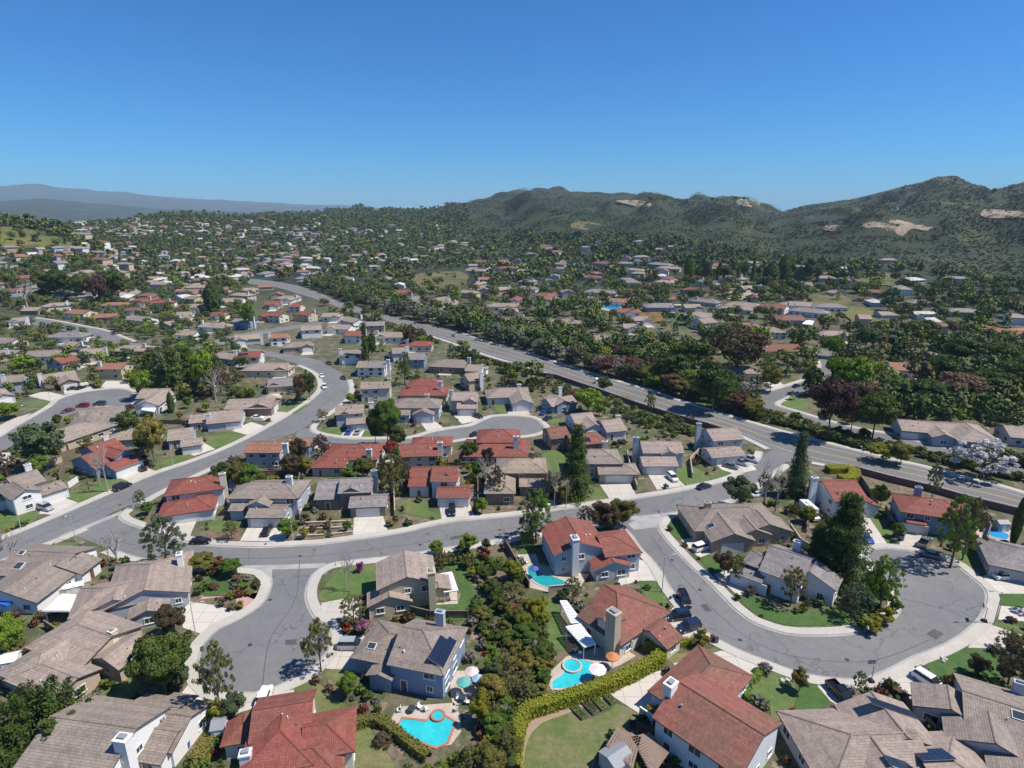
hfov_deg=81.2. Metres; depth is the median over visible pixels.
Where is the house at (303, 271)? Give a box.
[297,270,309,274]
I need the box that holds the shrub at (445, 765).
[434,763,447,767]
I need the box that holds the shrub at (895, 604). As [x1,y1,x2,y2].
[886,595,904,610]
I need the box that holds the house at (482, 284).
[470,280,486,288]
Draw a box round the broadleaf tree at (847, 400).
[807,378,860,439]
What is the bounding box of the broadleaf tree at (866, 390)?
[851,380,882,396]
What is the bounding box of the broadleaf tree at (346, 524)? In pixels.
[342,520,351,530]
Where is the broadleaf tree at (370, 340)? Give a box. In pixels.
[366,332,375,357]
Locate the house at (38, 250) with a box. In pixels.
[33,247,45,254]
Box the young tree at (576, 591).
[564,575,582,599]
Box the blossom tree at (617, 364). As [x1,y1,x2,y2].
[608,361,621,376]
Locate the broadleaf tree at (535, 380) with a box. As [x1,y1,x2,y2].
[531,376,539,383]
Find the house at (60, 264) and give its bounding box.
[50,260,69,269]
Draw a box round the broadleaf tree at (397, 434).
[387,425,406,443]
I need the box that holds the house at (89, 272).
[71,270,98,276]
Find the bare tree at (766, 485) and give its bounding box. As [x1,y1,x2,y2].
[753,458,783,504]
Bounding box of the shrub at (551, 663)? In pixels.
[542,657,556,669]
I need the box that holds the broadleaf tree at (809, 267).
[804,257,815,276]
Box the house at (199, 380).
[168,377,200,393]
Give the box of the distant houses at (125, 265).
[60,217,965,283]
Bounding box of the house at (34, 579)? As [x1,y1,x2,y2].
[0,544,102,613]
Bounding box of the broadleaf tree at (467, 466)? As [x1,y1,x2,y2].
[464,462,471,472]
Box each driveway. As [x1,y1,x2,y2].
[0,413,30,431]
[29,391,63,400]
[39,498,76,514]
[64,390,74,393]
[73,382,92,391]
[83,362,96,364]
[100,381,130,387]
[121,468,153,480]
[160,522,195,535]
[182,685,202,699]
[183,602,236,633]
[191,443,213,455]
[233,422,262,434]
[236,690,293,713]
[240,524,288,541]
[250,411,291,420]
[301,352,312,354]
[321,597,361,619]
[326,636,364,670]
[342,430,363,436]
[353,516,386,534]
[421,422,445,431]
[439,505,473,518]
[453,414,477,423]
[508,408,529,414]
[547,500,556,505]
[600,484,634,497]
[618,560,655,584]
[648,475,684,489]
[667,607,693,637]
[673,651,757,673]
[681,538,710,556]
[714,569,755,594]
[718,464,756,472]
[764,382,782,387]
[818,685,840,703]
[862,518,885,542]
[894,673,921,699]
[899,533,921,547]
[968,626,1023,649]
[983,575,1023,593]
[998,606,1023,621]
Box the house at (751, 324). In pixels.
[740,321,758,326]
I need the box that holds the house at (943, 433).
[890,419,999,451]
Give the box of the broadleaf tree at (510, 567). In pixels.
[502,560,523,575]
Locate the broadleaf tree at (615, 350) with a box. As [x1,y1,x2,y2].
[608,345,625,354]
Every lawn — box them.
[0,510,38,531]
[23,401,49,407]
[27,611,43,619]
[52,543,76,544]
[67,478,125,501]
[101,678,144,698]
[156,453,192,469]
[199,576,229,595]
[204,431,245,447]
[207,517,242,531]
[279,404,306,413]
[294,682,357,716]
[319,563,375,601]
[321,427,342,434]
[325,669,350,684]
[354,727,405,767]
[361,430,380,436]
[399,502,441,519]
[402,561,474,620]
[495,404,508,413]
[514,704,637,767]
[516,545,537,554]
[542,451,564,477]
[544,599,566,650]
[547,418,563,424]
[580,486,606,501]
[640,581,659,588]
[641,589,668,603]
[667,517,690,539]
[667,648,719,663]
[677,467,709,485]
[700,555,723,571]
[709,469,730,479]
[742,597,849,625]
[749,672,796,767]
[780,398,808,411]
[795,684,830,709]
[869,517,893,542]
[924,646,1001,683]
[957,551,985,573]
[994,622,1023,633]
[1000,594,1023,607]
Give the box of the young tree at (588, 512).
[577,505,591,520]
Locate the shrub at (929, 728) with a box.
[921,722,934,730]
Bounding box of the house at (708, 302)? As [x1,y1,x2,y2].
[688,296,721,306]
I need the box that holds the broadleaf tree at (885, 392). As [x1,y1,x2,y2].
[877,390,898,401]
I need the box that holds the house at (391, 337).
[368,330,408,342]
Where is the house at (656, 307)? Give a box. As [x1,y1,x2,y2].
[642,302,675,311]
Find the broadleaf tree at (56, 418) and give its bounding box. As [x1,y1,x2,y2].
[51,414,61,423]
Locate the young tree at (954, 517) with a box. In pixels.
[936,493,985,567]
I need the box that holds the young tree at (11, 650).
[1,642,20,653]
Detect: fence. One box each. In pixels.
[41,457,61,469]
[43,619,55,630]
[58,457,76,479]
[59,444,93,456]
[59,580,91,594]
[67,476,78,487]
[137,441,164,455]
[159,419,189,424]
[262,467,311,475]
[393,482,394,515]
[396,462,473,466]
[410,605,468,617]
[447,448,463,461]
[479,453,540,463]
[504,538,529,587]
[627,450,637,489]
[639,706,653,724]
[690,447,700,477]
[789,477,809,529]
[790,523,808,549]
[856,467,877,503]
[884,506,895,523]
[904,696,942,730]
[980,514,991,537]
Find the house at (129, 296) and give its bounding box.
[112,294,135,300]
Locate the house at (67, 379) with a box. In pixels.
[37,370,80,390]
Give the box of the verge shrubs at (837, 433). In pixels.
[328,307,1023,479]
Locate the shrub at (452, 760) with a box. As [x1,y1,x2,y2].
[449,755,460,765]
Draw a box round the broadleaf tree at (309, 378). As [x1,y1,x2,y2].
[302,369,315,397]
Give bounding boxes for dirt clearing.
[618,200,651,206]
[725,288,756,299]
[737,199,760,206]
[823,225,849,230]
[862,220,933,235]
[980,209,1023,217]
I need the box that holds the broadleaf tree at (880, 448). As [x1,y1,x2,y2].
[869,442,896,461]
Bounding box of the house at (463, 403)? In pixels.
[449,389,478,415]
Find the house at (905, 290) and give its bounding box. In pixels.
[891,285,912,294]
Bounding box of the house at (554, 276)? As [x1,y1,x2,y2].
[550,274,559,278]
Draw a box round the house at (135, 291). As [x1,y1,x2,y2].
[117,289,140,296]
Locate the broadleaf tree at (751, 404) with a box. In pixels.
[743,397,765,416]
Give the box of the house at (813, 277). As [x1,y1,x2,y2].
[811,270,827,279]
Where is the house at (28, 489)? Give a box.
[0,462,69,514]
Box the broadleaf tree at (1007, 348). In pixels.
[985,342,1023,358]
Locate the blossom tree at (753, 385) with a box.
[745,378,762,390]
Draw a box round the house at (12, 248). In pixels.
[0,245,21,253]
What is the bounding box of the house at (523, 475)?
[484,451,551,504]
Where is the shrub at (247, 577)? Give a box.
[244,574,250,580]
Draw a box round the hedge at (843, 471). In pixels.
[823,463,860,481]
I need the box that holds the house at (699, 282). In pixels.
[695,277,719,285]
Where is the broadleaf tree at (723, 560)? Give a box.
[713,550,734,574]
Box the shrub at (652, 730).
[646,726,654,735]
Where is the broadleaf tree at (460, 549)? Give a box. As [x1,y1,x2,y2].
[456,544,466,551]
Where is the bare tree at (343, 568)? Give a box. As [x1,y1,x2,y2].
[338,556,348,587]
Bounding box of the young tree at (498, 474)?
[484,465,505,490]
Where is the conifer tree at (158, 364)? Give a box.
[145,346,169,388]
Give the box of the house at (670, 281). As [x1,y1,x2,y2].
[654,278,674,284]
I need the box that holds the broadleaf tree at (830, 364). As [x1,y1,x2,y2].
[825,353,846,373]
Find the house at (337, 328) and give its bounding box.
[326,324,355,333]
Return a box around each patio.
[392,703,460,748]
[436,589,457,604]
[450,671,476,704]
[516,554,588,591]
[548,647,635,690]
[612,671,664,712]
[976,527,1010,542]
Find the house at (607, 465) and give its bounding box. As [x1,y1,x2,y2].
[571,440,640,482]
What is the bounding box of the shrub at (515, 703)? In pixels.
[509,697,519,706]
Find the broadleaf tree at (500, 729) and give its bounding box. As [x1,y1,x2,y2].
[493,721,508,735]
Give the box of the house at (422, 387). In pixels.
[398,378,450,402]
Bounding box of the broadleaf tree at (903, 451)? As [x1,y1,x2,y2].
[886,440,915,464]
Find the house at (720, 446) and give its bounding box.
[694,422,745,465]
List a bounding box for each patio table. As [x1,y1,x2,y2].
[408,704,415,713]
[459,694,466,700]
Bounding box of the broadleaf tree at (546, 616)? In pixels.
[537,610,552,624]
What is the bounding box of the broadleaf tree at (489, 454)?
[481,447,493,462]
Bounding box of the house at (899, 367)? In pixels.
[884,361,916,377]
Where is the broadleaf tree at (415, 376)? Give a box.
[412,373,420,378]
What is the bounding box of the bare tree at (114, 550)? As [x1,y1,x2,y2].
[98,531,126,563]
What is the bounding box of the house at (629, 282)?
[624,280,641,284]
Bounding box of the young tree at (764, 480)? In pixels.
[758,472,771,486]
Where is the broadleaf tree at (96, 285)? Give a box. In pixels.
[85,273,108,299]
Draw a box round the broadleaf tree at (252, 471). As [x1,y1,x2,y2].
[237,463,264,483]
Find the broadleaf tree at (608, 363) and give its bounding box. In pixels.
[594,357,620,374]
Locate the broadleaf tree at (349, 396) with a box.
[345,393,354,399]
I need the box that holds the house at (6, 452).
[0,450,10,466]
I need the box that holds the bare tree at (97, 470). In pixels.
[88,452,101,485]
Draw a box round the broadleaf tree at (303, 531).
[299,527,308,536]
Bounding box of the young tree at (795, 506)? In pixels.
[792,503,801,514]
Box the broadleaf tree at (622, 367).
[614,363,629,377]
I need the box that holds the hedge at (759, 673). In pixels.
[746,665,769,689]
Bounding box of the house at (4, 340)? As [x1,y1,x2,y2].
[0,337,28,347]
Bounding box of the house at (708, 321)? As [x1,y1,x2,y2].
[691,317,717,329]
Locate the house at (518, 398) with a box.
[484,383,533,411]
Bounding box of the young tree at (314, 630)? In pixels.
[299,617,336,671]
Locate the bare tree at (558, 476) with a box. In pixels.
[547,464,561,505]
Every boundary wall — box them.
[454,347,722,428]
[855,466,1016,513]
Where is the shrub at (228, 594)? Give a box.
[225,590,236,598]
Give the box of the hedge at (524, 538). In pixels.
[519,530,535,543]
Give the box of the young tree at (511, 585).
[502,581,525,602]
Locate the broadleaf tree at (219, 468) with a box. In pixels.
[208,461,232,481]
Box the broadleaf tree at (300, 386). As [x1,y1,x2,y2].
[292,374,308,401]
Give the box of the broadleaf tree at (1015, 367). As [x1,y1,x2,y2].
[995,357,1023,393]
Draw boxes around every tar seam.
[3,396,332,549]
[113,520,555,557]
[262,562,299,685]
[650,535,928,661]
[899,598,971,621]
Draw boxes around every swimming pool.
[398,709,456,749]
[526,564,568,588]
[550,658,594,690]
[601,303,619,309]
[981,528,1009,539]
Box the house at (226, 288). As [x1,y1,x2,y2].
[223,286,233,292]
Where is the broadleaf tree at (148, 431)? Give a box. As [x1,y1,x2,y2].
[131,417,165,465]
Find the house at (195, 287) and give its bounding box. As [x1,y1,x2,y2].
[183,285,204,288]
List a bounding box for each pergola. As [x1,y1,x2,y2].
[606,727,639,767]
[632,732,668,767]
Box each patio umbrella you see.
[456,677,470,693]
[464,666,478,683]
[472,674,480,690]
[529,566,538,577]
[588,663,606,676]
[606,652,619,668]
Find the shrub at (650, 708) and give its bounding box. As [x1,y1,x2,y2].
[645,703,659,713]
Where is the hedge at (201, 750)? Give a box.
[186,733,219,760]
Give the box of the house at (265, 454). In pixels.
[243,438,315,467]
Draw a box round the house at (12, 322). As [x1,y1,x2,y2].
[8,316,30,326]
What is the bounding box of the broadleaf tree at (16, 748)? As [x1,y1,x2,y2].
[6,739,30,764]
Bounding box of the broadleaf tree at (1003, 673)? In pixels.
[996,661,1016,679]
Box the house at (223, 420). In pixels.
[188,409,245,431]
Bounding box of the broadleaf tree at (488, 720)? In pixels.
[481,711,505,734]
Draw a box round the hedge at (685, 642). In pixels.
[680,636,693,647]
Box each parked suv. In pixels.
[36,500,53,511]
[75,402,89,407]
[92,400,106,405]
[112,481,131,490]
[448,503,455,515]
[666,471,678,481]
[667,607,691,621]
[675,616,701,633]
[676,588,691,607]
[691,540,709,552]
[737,458,749,466]
[895,531,906,539]
[911,666,942,683]
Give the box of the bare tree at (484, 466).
[478,452,499,480]
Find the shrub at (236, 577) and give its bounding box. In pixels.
[231,573,243,581]
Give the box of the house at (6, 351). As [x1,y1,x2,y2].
[0,348,20,360]
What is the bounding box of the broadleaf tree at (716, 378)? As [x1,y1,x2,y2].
[690,361,740,411]
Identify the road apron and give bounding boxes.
[252,568,271,578]
[629,517,663,529]
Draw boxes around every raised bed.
[570,703,587,720]
[582,700,598,715]
[591,696,607,711]
[602,693,616,704]
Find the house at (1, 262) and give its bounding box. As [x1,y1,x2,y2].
[0,261,7,267]
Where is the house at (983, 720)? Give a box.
[910,672,1023,767]
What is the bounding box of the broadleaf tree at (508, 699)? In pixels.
[496,692,513,705]
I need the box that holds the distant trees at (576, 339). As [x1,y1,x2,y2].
[0,231,1023,425]
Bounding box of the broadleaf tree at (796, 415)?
[790,412,803,419]
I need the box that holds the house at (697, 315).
[681,310,714,321]
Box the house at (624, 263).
[619,262,633,265]
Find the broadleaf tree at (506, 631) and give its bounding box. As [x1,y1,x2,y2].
[502,629,514,638]
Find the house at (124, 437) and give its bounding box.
[101,425,164,447]
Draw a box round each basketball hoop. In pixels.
[868,659,875,683]
[981,602,987,622]
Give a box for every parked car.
[60,407,74,412]
[74,385,86,389]
[138,465,147,471]
[189,536,211,544]
[250,415,263,419]
[260,525,272,536]
[345,429,352,434]
[354,429,361,434]
[469,431,476,436]
[472,413,483,418]
[473,492,485,500]
[539,410,547,414]
[543,415,552,420]
[696,482,711,489]
[723,462,739,469]
[751,490,763,497]
[861,532,874,543]
[894,433,900,439]
[921,549,946,560]
[991,573,1010,580]
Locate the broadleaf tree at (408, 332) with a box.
[401,323,415,342]
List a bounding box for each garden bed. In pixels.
[206,514,244,540]
[292,523,351,540]
[372,729,406,766]
[397,515,440,527]
[477,505,525,514]
[503,536,526,588]
[608,395,641,408]
[861,474,982,512]
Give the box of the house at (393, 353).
[387,346,408,361]
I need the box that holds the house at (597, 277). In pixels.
[578,275,602,280]
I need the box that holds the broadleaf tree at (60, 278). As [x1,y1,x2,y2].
[44,268,70,296]
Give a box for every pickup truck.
[254,684,272,704]
[744,454,759,462]
[825,678,852,701]
[916,536,932,548]
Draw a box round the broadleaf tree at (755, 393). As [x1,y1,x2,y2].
[737,389,760,398]
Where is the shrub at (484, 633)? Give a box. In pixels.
[479,629,489,639]
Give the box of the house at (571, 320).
[548,317,579,327]
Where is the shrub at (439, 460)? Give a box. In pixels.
[435,455,445,465]
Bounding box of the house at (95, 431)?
[11,421,117,451]
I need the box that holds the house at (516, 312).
[498,306,518,315]
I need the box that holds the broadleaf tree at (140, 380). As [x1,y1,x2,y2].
[129,368,150,392]
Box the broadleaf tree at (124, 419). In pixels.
[112,407,140,430]
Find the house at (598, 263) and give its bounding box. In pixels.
[592,260,613,266]
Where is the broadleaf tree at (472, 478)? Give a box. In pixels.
[466,472,477,487]
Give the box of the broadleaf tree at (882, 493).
[873,484,890,505]
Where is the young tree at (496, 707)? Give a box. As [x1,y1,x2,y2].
[487,700,503,716]
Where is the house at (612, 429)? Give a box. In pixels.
[565,412,627,440]
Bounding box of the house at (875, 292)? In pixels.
[864,287,891,297]
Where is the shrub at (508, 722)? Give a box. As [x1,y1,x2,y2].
[485,721,511,730]
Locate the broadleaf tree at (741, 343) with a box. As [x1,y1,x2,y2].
[709,325,772,367]
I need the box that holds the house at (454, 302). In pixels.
[438,299,461,307]
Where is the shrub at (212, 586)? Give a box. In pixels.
[208,581,219,589]
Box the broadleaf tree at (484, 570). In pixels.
[476,565,493,577]
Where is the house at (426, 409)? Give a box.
[392,393,442,422]
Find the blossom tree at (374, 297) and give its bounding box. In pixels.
[366,296,379,308]
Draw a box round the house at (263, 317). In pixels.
[259,313,269,321]
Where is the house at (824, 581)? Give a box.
[730,539,842,606]
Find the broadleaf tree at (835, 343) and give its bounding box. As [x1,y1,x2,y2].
[823,335,845,356]
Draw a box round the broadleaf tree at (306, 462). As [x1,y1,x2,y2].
[298,455,312,471]
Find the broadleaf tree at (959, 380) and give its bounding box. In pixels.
[938,371,989,391]
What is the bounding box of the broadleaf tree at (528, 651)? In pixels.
[523,650,536,660]
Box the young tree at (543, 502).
[518,488,551,540]
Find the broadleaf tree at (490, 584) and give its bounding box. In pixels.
[483,578,501,591]
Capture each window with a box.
[22,494,32,500]
[22,604,31,610]
[25,503,33,509]
[73,683,87,697]
[103,666,110,674]
[135,742,143,755]
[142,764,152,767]
[143,617,153,624]
[171,495,180,499]
[174,597,182,603]
[198,715,206,730]
[236,745,244,753]
[286,500,294,503]
[375,607,384,614]
[396,604,404,611]
[404,588,411,593]
[421,585,427,591]
[423,673,435,681]
[425,685,433,693]
[445,675,449,691]
[452,660,457,675]
[503,497,509,501]
[560,556,566,561]
[579,553,584,559]
[600,571,608,577]
[616,569,625,575]
[624,642,631,652]
[626,554,635,558]
[662,727,672,740]
[670,645,676,653]
[686,744,701,760]
[686,758,698,767]
[758,538,765,543]
[767,747,771,759]
[781,725,789,743]
[783,590,791,597]
[797,752,804,767]
[905,513,913,518]
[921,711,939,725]
[940,440,946,444]
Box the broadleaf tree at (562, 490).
[557,485,571,498]
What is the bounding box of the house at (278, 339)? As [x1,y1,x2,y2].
[267,332,290,345]
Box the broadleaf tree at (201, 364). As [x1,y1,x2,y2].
[187,348,213,383]
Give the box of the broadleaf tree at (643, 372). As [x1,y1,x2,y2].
[635,365,658,377]
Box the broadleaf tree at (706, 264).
[700,258,712,273]
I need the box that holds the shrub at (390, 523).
[385,519,396,526]
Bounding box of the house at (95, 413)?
[68,405,127,425]
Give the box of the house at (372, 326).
[358,321,385,332]
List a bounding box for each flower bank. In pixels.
[636,308,663,322]
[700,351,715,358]
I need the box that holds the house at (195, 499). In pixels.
[157,471,228,524]
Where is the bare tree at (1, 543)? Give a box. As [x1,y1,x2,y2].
[0,530,8,564]
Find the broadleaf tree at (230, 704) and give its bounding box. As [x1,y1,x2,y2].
[220,691,246,715]
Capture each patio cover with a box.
[44,594,76,621]
[141,407,156,417]
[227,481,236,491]
[440,571,457,602]
[560,600,582,634]
[566,623,595,658]
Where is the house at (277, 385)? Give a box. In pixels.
[264,377,295,393]
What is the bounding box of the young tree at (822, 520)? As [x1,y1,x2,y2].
[816,518,827,525]
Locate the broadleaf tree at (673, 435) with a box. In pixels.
[670,432,676,437]
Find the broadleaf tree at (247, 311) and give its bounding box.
[241,300,254,327]
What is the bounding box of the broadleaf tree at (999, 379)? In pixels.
[965,367,1015,387]
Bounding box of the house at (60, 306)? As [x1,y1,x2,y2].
[42,300,74,311]
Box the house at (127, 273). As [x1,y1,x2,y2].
[118,270,129,278]
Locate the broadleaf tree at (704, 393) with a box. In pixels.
[699,386,712,403]
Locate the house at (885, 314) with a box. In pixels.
[873,311,900,319]
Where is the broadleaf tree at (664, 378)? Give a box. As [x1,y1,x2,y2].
[659,373,687,392]
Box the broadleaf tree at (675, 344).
[671,339,686,354]
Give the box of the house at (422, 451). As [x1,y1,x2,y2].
[399,436,452,469]
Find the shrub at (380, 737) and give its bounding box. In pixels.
[374,730,392,747]
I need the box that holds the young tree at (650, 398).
[644,391,655,411]
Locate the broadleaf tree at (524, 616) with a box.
[519,612,532,626]
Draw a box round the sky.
[0,0,1023,211]
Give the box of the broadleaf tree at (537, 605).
[526,595,547,616]
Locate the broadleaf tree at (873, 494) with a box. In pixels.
[870,485,887,498]
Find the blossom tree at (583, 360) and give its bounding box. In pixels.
[574,351,591,367]
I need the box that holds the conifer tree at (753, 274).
[749,256,756,281]
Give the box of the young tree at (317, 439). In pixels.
[311,433,329,455]
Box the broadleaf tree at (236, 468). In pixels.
[228,461,248,484]
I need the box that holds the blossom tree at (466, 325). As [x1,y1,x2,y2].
[462,317,476,331]
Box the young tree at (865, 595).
[839,582,876,617]
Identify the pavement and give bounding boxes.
[0,387,137,436]
[0,528,87,563]
[2,365,322,539]
[35,317,135,341]
[100,463,999,703]
[118,451,763,547]
[310,379,549,450]
[402,326,770,448]
[461,332,1023,493]
[753,356,820,394]
[774,390,951,448]
[812,461,828,466]
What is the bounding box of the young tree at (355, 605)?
[338,593,366,624]
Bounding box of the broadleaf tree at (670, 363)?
[654,353,693,372]
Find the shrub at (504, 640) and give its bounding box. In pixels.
[499,637,509,648]
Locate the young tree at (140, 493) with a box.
[132,489,144,504]
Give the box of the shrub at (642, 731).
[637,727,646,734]
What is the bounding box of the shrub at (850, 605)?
[845,602,854,610]
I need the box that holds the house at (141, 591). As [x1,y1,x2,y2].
[67,549,194,629]
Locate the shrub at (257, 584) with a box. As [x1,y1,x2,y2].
[250,580,260,587]
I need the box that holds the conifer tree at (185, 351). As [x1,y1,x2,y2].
[179,345,204,392]
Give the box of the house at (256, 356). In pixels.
[233,350,264,366]
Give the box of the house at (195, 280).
[192,278,207,282]
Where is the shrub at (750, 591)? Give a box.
[743,586,755,595]
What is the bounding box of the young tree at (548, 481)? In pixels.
[541,470,556,492]
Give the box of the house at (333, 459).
[310,443,385,476]
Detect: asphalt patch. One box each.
[285,640,296,644]
[450,535,462,539]
[701,604,711,611]
[926,629,942,639]
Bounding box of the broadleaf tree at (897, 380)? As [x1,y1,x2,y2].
[884,374,908,391]
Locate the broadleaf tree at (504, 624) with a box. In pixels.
[496,617,513,631]
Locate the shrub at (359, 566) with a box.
[356,561,362,570]
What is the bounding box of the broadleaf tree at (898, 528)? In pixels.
[891,523,906,533]
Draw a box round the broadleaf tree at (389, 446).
[382,440,399,454]
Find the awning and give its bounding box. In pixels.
[0,601,12,613]
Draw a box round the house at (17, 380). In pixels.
[0,374,29,392]
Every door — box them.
[0,398,12,402]
[42,489,69,502]
[63,383,77,389]
[70,586,76,593]
[89,567,95,579]
[116,462,142,478]
[173,512,200,523]
[182,446,201,454]
[225,422,241,429]
[250,519,279,526]
[274,403,278,412]
[303,348,311,351]
[318,469,322,476]
[325,502,330,509]
[351,424,367,431]
[356,508,379,516]
[400,679,407,691]
[416,417,429,422]
[438,499,467,507]
[460,410,473,415]
[516,405,529,411]
[527,488,544,495]
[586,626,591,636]
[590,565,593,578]
[605,475,632,482]
[646,467,674,474]
[662,740,670,757]
[716,457,739,465]
[721,543,743,552]
[730,574,766,596]
[765,582,771,593]
[865,509,874,517]
[900,432,917,439]
[904,523,928,534]
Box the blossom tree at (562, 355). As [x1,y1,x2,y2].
[558,346,577,362]
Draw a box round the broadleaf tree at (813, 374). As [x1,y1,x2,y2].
[802,365,823,384]
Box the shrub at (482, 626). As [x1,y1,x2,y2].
[477,620,491,632]
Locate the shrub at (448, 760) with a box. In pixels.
[446,756,451,764]
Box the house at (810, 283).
[801,281,813,288]
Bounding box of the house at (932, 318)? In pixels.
[915,317,941,321]
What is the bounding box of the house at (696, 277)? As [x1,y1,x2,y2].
[691,275,700,279]
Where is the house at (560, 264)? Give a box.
[555,262,568,266]
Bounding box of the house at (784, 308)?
[760,301,789,313]
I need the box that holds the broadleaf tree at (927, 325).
[904,319,942,341]
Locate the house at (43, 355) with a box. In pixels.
[25,350,68,360]
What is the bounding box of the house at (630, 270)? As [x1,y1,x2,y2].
[626,268,644,273]
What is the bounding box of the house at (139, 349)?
[110,343,160,356]
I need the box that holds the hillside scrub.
[468,176,1023,282]
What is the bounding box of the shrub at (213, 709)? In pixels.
[204,700,226,725]
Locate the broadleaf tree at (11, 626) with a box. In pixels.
[0,611,25,649]
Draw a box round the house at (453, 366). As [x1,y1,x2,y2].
[427,357,470,373]
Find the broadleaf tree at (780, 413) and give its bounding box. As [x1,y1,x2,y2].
[774,410,786,415]
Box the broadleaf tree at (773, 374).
[760,364,783,391]
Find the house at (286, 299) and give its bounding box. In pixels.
[275,294,300,303]
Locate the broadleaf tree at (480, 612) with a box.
[472,606,488,619]
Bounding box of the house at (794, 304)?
[780,301,811,309]
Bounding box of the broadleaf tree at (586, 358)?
[579,351,595,361]
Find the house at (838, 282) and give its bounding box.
[836,276,853,284]
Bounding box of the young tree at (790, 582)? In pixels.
[780,565,808,605]
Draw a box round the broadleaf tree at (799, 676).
[791,666,809,690]
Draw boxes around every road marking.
[257,280,1021,496]
[261,282,1018,501]
[263,282,1017,500]
[278,286,1017,506]
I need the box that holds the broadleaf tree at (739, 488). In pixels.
[722,475,757,502]
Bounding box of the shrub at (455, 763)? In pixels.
[449,761,458,767]
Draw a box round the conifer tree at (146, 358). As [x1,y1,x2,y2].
[139,352,155,387]
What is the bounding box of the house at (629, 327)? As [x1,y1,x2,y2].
[622,322,638,333]
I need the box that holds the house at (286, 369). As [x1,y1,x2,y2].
[240,362,294,376]
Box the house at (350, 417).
[335,401,373,431]
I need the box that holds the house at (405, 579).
[367,550,451,619]
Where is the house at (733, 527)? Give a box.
[676,500,793,552]
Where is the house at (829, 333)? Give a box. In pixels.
[815,330,850,340]
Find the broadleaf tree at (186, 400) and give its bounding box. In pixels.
[182,396,191,404]
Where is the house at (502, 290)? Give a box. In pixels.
[493,285,516,295]
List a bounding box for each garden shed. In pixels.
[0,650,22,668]
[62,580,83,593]
[209,714,228,735]
[598,740,633,767]
[992,520,1010,531]
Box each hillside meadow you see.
[0,227,74,247]
[411,271,468,290]
[571,221,599,229]
[670,313,691,328]
[802,311,855,332]
[803,295,851,305]
[841,306,894,326]
[852,273,902,285]
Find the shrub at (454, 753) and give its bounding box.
[452,751,460,760]
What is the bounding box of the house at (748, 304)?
[723,301,759,312]
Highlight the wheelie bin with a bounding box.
[714,636,718,642]
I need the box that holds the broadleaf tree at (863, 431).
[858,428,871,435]
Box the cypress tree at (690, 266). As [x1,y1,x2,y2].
[684,258,695,276]
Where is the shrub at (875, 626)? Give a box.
[859,613,882,632]
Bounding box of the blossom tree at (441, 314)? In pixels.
[438,310,451,325]
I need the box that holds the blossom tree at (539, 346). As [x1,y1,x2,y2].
[531,338,545,353]
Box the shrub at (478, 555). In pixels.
[475,550,483,558]
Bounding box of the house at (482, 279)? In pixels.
[478,277,489,283]
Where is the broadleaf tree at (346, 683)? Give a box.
[335,670,356,695]
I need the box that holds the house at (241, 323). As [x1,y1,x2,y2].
[231,316,256,329]
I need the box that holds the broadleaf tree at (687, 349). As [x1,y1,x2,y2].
[675,340,709,362]
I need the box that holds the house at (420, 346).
[398,339,433,351]
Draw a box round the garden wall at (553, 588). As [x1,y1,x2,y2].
[548,583,572,592]
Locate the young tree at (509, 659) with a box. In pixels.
[493,652,518,677]
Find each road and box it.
[0,348,348,559]
[0,389,135,449]
[9,318,140,344]
[75,450,794,566]
[195,322,322,351]
[200,563,328,691]
[247,279,1023,506]
[296,416,542,447]
[618,519,984,677]
[760,349,1023,471]
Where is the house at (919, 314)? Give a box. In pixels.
[909,311,936,318]
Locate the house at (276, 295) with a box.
[270,292,284,298]
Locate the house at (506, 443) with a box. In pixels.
[463,429,530,464]
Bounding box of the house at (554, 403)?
[540,386,577,413]
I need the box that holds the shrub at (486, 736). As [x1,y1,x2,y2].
[481,734,492,742]
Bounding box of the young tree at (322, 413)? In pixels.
[316,409,327,421]
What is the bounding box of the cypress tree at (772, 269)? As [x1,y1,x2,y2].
[764,261,780,282]
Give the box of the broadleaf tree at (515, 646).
[506,639,523,654]
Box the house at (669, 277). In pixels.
[660,276,678,280]
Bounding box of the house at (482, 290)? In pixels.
[477,287,489,295]
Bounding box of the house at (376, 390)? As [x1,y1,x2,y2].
[360,377,391,401]
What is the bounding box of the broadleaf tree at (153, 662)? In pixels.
[124,631,191,694]
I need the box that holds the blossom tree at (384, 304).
[378,299,393,312]
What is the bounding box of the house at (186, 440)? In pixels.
[167,427,203,454]
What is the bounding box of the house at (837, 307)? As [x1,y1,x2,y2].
[811,303,848,311]
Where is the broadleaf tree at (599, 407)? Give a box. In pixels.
[594,402,605,415]
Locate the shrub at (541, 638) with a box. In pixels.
[537,635,548,640]
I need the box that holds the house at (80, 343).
[56,340,89,349]
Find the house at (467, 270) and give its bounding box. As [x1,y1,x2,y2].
[465,266,489,273]
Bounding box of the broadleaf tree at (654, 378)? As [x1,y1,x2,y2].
[645,373,666,387]
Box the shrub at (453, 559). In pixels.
[450,553,454,563]
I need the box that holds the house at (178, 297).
[174,294,193,300]
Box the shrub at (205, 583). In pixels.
[200,580,209,589]
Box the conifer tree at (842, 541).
[815,489,874,595]
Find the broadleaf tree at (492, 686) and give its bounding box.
[476,673,507,700]
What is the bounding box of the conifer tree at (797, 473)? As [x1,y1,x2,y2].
[779,430,811,499]
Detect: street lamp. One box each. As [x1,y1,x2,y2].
[190,601,204,635]
[662,553,676,591]
[988,590,1002,623]
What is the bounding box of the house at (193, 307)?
[174,304,205,312]
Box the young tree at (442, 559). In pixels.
[434,549,447,566]
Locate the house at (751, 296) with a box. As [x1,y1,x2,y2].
[745,293,758,302]
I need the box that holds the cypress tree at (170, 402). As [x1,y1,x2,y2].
[166,392,174,412]
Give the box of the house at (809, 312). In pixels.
[787,307,831,317]
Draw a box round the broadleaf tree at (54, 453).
[47,450,59,457]

